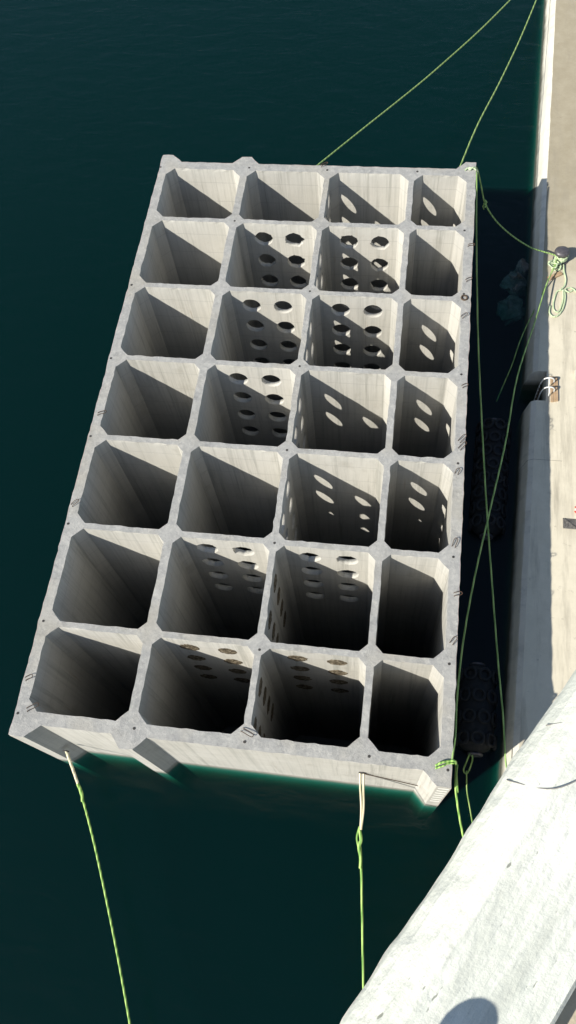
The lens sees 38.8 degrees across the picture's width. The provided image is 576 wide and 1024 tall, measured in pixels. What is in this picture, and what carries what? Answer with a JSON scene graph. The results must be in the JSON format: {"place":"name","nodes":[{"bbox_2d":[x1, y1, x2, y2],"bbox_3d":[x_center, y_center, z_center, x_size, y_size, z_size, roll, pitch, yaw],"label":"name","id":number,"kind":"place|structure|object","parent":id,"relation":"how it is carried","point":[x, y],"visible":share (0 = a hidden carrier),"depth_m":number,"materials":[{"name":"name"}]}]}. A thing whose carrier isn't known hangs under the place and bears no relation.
{"place":"outdoors","nodes":[
{"label":"outdoors","id":0,"kind":"place"},
{"bbox_2d":[0,0,529,1023],"bbox_3d":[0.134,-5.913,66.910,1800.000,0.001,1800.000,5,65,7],"label":"sea water","id":1,"kind":"structure","parent":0,"point":[230,914],"depth_m":70.95,"materials":[{"name":"teal liquid"}]},
{"bbox_2d":[473,0,575,820],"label":"concrete quay","id":2,"kind":"structure","parent":0,"point":[533,560],"depth_m":39.71,"materials":[{"name":"concrete"}]},
{"bbox_2d":[340,670,575,1023],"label":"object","id":3,"kind":"structure","parent":2,"relation":"on","point":[487,935],"depth_m":1.36,"materials":[{"name":"white concrete"}]},
{"bbox_2d":[466,771,472,821],"bbox_3d":[7.313,12.334,32.189,0.144,1.003,4.263,-4,64,3],"label":"mooring rope","id":4,"kind":"object","parent":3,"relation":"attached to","point":[468,798],"visible":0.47,"depth_m":32.93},
{"bbox_2d":[506,722,575,789],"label":"thin wire","id":5,"kind":"object","parent":3,"relation":"on","point":[545,788],"visible":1,"depth_m":1.43,"materials":[{"name":"black metal"}]},
{"bbox_2d":[496,265,555,401],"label":"mooring rope","id":6,"kind":"object","parent":2,"relation":"attached to","point":[518,344],"visible":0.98,"depth_m":41.63,"materials":[{"name":"green fabric"}]},
{"bbox_2d":[533,377,554,400],"bbox_3d":[12.528,-5.465,40.162,0.684,2.873,0.842,5,65,7],"label":"quay ladder","id":7,"kind":"object","parent":2,"relation":"attached to","point":[537,396],"visible":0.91,"depth_m":39.18,"materials":[{"name":"white metal"}]},
{"bbox_2d":[550,376,557,401],"bbox_3d":[12.783,-5.901,39.212,0.335,0.077,1.470,5,65,7],"label":"timber decking","id":8,"kind":"object","parent":2,"relation":"on","point":[554,396],"visible":1,"depth_m":39.17,"materials":[{"name":"brown wood"}]},
{"bbox_2d":[547,271,562,279],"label":"wooden plank","id":9,"kind":"object","parent":2,"relation":"on","point":[555,275],"visible":0.89,"depth_m":42.11,"materials":[{"name":"brown wood"}]},
{"bbox_2d":[548,255,568,270],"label":"rope bundle","id":10,"kind":"object","parent":2,"relation":"on","point":[560,261],"visible":0.83,"depth_m":42.16,"materials":[{"name":"fabric"}]},
{"bbox_2d":[553,246,569,265],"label":"mooring bollard","id":11,"kind":"object","parent":2,"relation":"on","point":[562,251],"visible":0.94,"depth_m":41.99,"materials":[{"name":"metal"}]},
{"bbox_2d":[549,264,575,317],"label":"rope coil","id":12,"kind":"object","parent":2,"relation":"on","point":[563,296],"visible":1,"depth_m":41.49,"materials":[{"name":"fabric"}]},
{"bbox_2d":[563,518,575,528],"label":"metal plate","id":13,"kind":"object","parent":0,"point":[569,523],"visible":1,"depth_m":36.13,"materials":[{"name":"grey metal"}]},
{"bbox_3d":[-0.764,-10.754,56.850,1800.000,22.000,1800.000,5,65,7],"label":"water","id":14,"kind":"structure","parent":0,"visible":0},
{"bbox_2d":[9,155,475,829],"bbox_3d":[0.257,-0.716,43.115,16.681,18.032,29.733,5,65,7],"label":"concrete caisson","id":15,"kind":"object","parent":14,"relation":"in","point":[253,591],"visible":1,"depth_m":37.51,"materials":[{"name":"concrete"}]},
{"bbox_2d":[65,751,78,783],"bbox_3d":[-8.670,10.252,32.798,0.121,0.395,1.392,-23,65,-6],"label":"sling","id":16,"kind":"object","parent":15,"relation":"hanging from","point":[72,768],"visible":1,"depth_m":32.77,"materials":[{"name":"white fabric"}]},
{"bbox_2d":[77,783,130,1023],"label":"mooring rope","id":17,"kind":"object","parent":16,"relation":"attached to","point":[104,891],"visible":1,"depth_m":31.07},
{"bbox_2d":[359,773,364,829],"bbox_3d":[2.752,10.690,30.313,0.218,0.705,2.036,0,64,5],"label":"sling","id":18,"kind":"object","parent":15,"relation":"hanging from","point":[362,792],"visible":0.99,"depth_m":30.28,"materials":[{"name":"white fabric"}]},
{"bbox_2d":[356,826,364,988],"bbox_3d":[2.673,14.554,29.204,0.245,0.826,6.160,-2,64,4],"label":"mooring rope","id":19,"kind":"object","parent":18,"relation":"hanging from","point":[359,843],"visible":0.83,"depth_m":29.68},
{"bbox_2d":[365,774,417,785],"bbox_3d":[4.227,10.261,31.084,2.721,1.950,0.031,5,65,7],"label":"thin line","id":20,"kind":"object","parent":15,"relation":"attached to","point":[391,779],"visible":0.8,"depth_m":30.86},
{"bbox_2d":[317,0,509,164],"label":"mooring rope","id":21,"kind":"object","parent":15,"relation":"attached to","point":[412,88],"visible":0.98,"depth_m":45.90,"materials":[{"name":"green fabric"}]},
{"bbox_2d":[435,759,463,836],"bbox_3d":[6.146,10.438,29.112,0.826,3.543,2.898,-25,65,-7],"label":"mooring rope","id":22,"kind":"object","parent":15,"relation":"attached to","point":[451,761],"visible":0.92,"depth_m":28.89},
{"bbox_2d":[465,166,477,174],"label":"rope lashing","id":23,"kind":"object","parent":15,"relation":"attached to","point":[473,167],"visible":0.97,"depth_m":40.08,"materials":[{"name":"fabric"}]},
{"bbox_2d":[476,171,506,767],"bbox_3d":[8.749,-2.906,35.791,0.505,4.268,28.537,0,64,5],"label":"mooring rope","id":24,"kind":"object","parent":15,"relation":"attached to","point":[485,490],"visible":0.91,"depth_m":34.99,"materials":[{"name":"green fabric"}]},
{"bbox_2d":[459,0,536,166],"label":"mooring rope","id":25,"kind":"object","parent":15,"relation":"attached to","point":[497,86],"visible":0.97,"depth_m":45.28,"materials":[{"name":"green fabric"}]},
{"bbox_2d":[451,259,556,758],"bbox_3d":[9.460,-2.277,35.261,0.713,3.992,26.769,14,66,11],"label":"mooring rope","id":26,"kind":"object","parent":15,"relation":"attached to","point":[452,757],"visible":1,"depth_m":33.72,"materials":[{"name":"green fabric"}]},
{"bbox_2d":[476,167,557,259],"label":"mooring rope","id":27,"kind":"object","parent":15,"relation":"attached to","point":[485,206],"visible":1,"depth_m":41.50,"materials":[{"name":"green fabric"}]},
{"bbox_2d":[455,662,497,756],"bbox_3d":[7.948,8.292,34.442,1.768,1.675,3.900,5,65,7],"label":"floating fender","id":28,"kind":"object","parent":14,"relation":"on","point":[477,720],"visible":0.94,"depth_m":33.88,"materials":[{"name":"black rubber"}]},
{"bbox_2d":[463,753,472,773],"bbox_3d":[7.415,10.327,33.512,0.287,0.369,0.852,22,68,15],"label":"rope loop","id":29,"kind":"object","parent":28,"relation":"attached to","point":[464,772],"visible":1,"depth_m":33.53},
{"bbox_2d":[468,418,511,539],"bbox_3d":[9.696,-1.686,39.114,1.728,1.584,6.400,7,65,8],"label":"floating fender","id":30,"kind":"object","parent":14,"relation":"on","point":[494,432],"visible":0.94,"depth_m":38.53,"materials":[{"name":"black rubber"}]},
{"bbox_2d":[500,297,523,325],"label":"boulder","id":31,"kind":"object","parent":14,"relation":"in","point":[511,309],"visible":0.97,"depth_m":43.97,"materials":[{"name":"stone"}]},
{"bbox_2d":[501,272,526,300],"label":"boulder","id":32,"kind":"object","parent":14,"relation":"in","point":[514,285],"visible":0.98,"depth_m":44.48,"materials":[{"name":"stone"}]},
{"bbox_2d":[514,260,528,275],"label":"boulder","id":33,"kind":"object","parent":14,"relation":"in","point":[522,267],"visible":0.67,"depth_m":44.71,"materials":[{"name":"stone"}]}
]}

